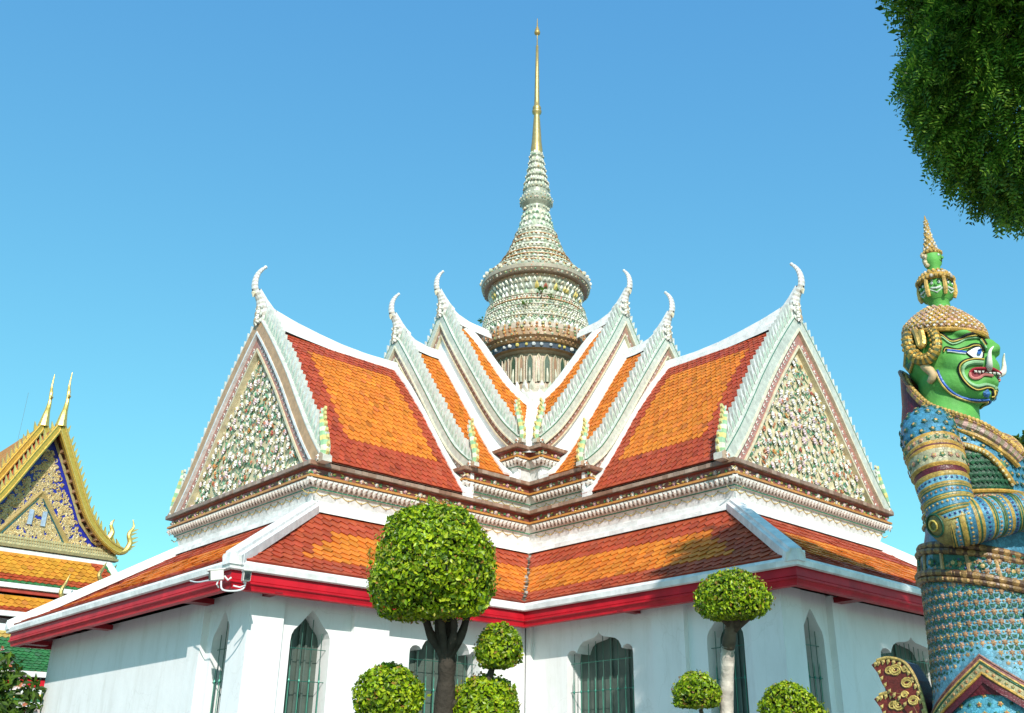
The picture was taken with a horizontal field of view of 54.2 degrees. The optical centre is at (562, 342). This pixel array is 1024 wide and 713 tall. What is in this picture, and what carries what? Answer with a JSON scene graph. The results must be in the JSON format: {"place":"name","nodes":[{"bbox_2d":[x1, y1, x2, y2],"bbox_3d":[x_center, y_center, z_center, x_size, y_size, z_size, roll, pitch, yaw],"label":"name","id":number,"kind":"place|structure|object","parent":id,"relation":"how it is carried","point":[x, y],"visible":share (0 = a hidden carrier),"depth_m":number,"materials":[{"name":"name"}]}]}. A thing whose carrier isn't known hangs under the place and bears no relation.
{"place":"outdoors","nodes":[
{"label":"outdoors","id":0,"kind":"place"},
{"bbox_2d":[0,646,46,712],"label":"flowering tree","id":1,"kind":"object","parent":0,"point":[16,685],"visible":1,"depth_m":24.53,"materials":[{"name":"green plant"}]},
{"bbox_2d":[0,372,137,712],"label":"golden gabled hall","id":2,"kind":"structure","parent":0,"point":[56,541],"depth_m":50.52,"materials":[{"name":"tile"}]},
{"bbox_2d":[351,496,523,712],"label":"topiary tree","id":3,"kind":"object","parent":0,"point":[434,561],"visible":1,"depth_m":10.22,"materials":[{"name":"green plant"}]},
{"bbox_2d":[5,19,931,712],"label":"temple hall","id":4,"kind":"structure","parent":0,"point":[615,485],"depth_m":23.83,"materials":[{"name":"paint"}]},
{"bbox_2d":[210,623,227,712],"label":"window","id":5,"kind":"structure","parent":4,"relation":"in","point":[219,681],"depth_m":19.17,"materials":[{"name":"paint"}]},
{"bbox_2d":[207,568,231,587],"bbox_3d":[-6.147,4.204,17.819,0.422,0.333,0.290,22,-32,-40],"label":"security camera","id":6,"kind":"object","parent":4,"relation":"attached to","point":[217,575],"visible":1,"depth_m":17.76,"materials":[{"name":"paint"}]},
{"bbox_2d":[190,580,244,591],"bbox_3d":[-6.390,4.399,18.086,1.552,0.391,0.382,-15,-27,29],"label":"cable","id":7,"kind":"object","parent":6,"relation":"hanging from","point":[222,589],"visible":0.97,"depth_m":17.72,"materials":[{"name":"paint"}]},
{"bbox_2d":[233,569,252,587],"bbox_3d":[-5.685,4.219,17.826,0.296,0.328,0.427,22,-32,-40],"label":"security camera","id":8,"kind":"object","parent":4,"relation":"attached to","point":[246,576],"visible":1,"depth_m":17.75,"materials":[{"name":"paint"}]},
{"bbox_2d":[283,618,325,712],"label":"window","id":9,"kind":"structure","parent":4,"relation":"in","point":[300,680],"depth_m":19.51,"materials":[{"name":"paint"}]},
{"bbox_2d":[409,640,473,712],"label":"window","id":10,"kind":"structure","parent":4,"relation":"in","point":[423,662],"depth_m":21.64,"materials":[{"name":"paint"}]},
{"bbox_2d":[536,286,546,293],"bbox_3d":[-0.690,-1.732,32.953,0.336,0.254,0.337,22,-32,-40],"label":"weed","id":11,"kind":"object","parent":4,"relation":"on","point":[539,288],"visible":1,"depth_m":32.95,"materials":[{"name":"green plant"}]},
{"bbox_2d":[571,636,634,712],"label":"window","id":12,"kind":"structure","parent":4,"relation":"in","point":[607,674],"depth_m":21.73,"materials":[{"name":"paint"}]},
{"bbox_2d":[711,623,749,712],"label":"window","id":13,"kind":"structure","parent":4,"relation":"in","point":[741,701],"depth_m":19.38,"materials":[{"name":"paint"}]},
{"bbox_2d":[806,618,823,706],"bbox_3d":[4.666,6.950,18.908,0.780,3.700,0.354,22,-32,-40],"label":"window","id":14,"kind":"structure","parent":4,"relation":"in","point":[820,678],"depth_m":19.17,"materials":[{"name":"paint"}]},
{"bbox_2d":[881,643,931,690],"bbox_3d":[7.514,8.173,21.470,2.900,3.500,0.354,22,-32,-40],"label":"window","id":15,"kind":"structure","parent":4,"relation":"in","point":[898,651],"depth_m":22.38,"materials":[{"name":"paint"}]},
{"bbox_2d":[0,0,1023,571],"label":"sky","id":16,"kind":"structure","parent":0,"point":[156,156],"materials":[{"name":"blue"}]},
{"bbox_2d":[670,566,828,712],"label":"topiary tree","id":17,"kind":"object","parent":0,"point":[734,601],"visible":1,"depth_m":10.35,"materials":[{"name":"green plant"}]},
{"bbox_2d":[872,216,1023,712],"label":"giant statue","id":18,"kind":"object","parent":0,"point":[964,463],"visible":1,"depth_m":9.17,"materials":[{"name":"ceramic"}]},
{"bbox_2d":[875,0,1023,240],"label":"clipped tree","id":19,"kind":"object","parent":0,"point":[961,72],"visible":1,"depth_m":11.76,"materials":[{"name":"green plant"}]},
{"bbox_2d":[1012,430,1023,446],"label":"background tree","id":20,"kind":"object","parent":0,"point":[1020,439],"visible":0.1,"depth_m":29.54,"materials":[{"name":"green plant"}]}
]}

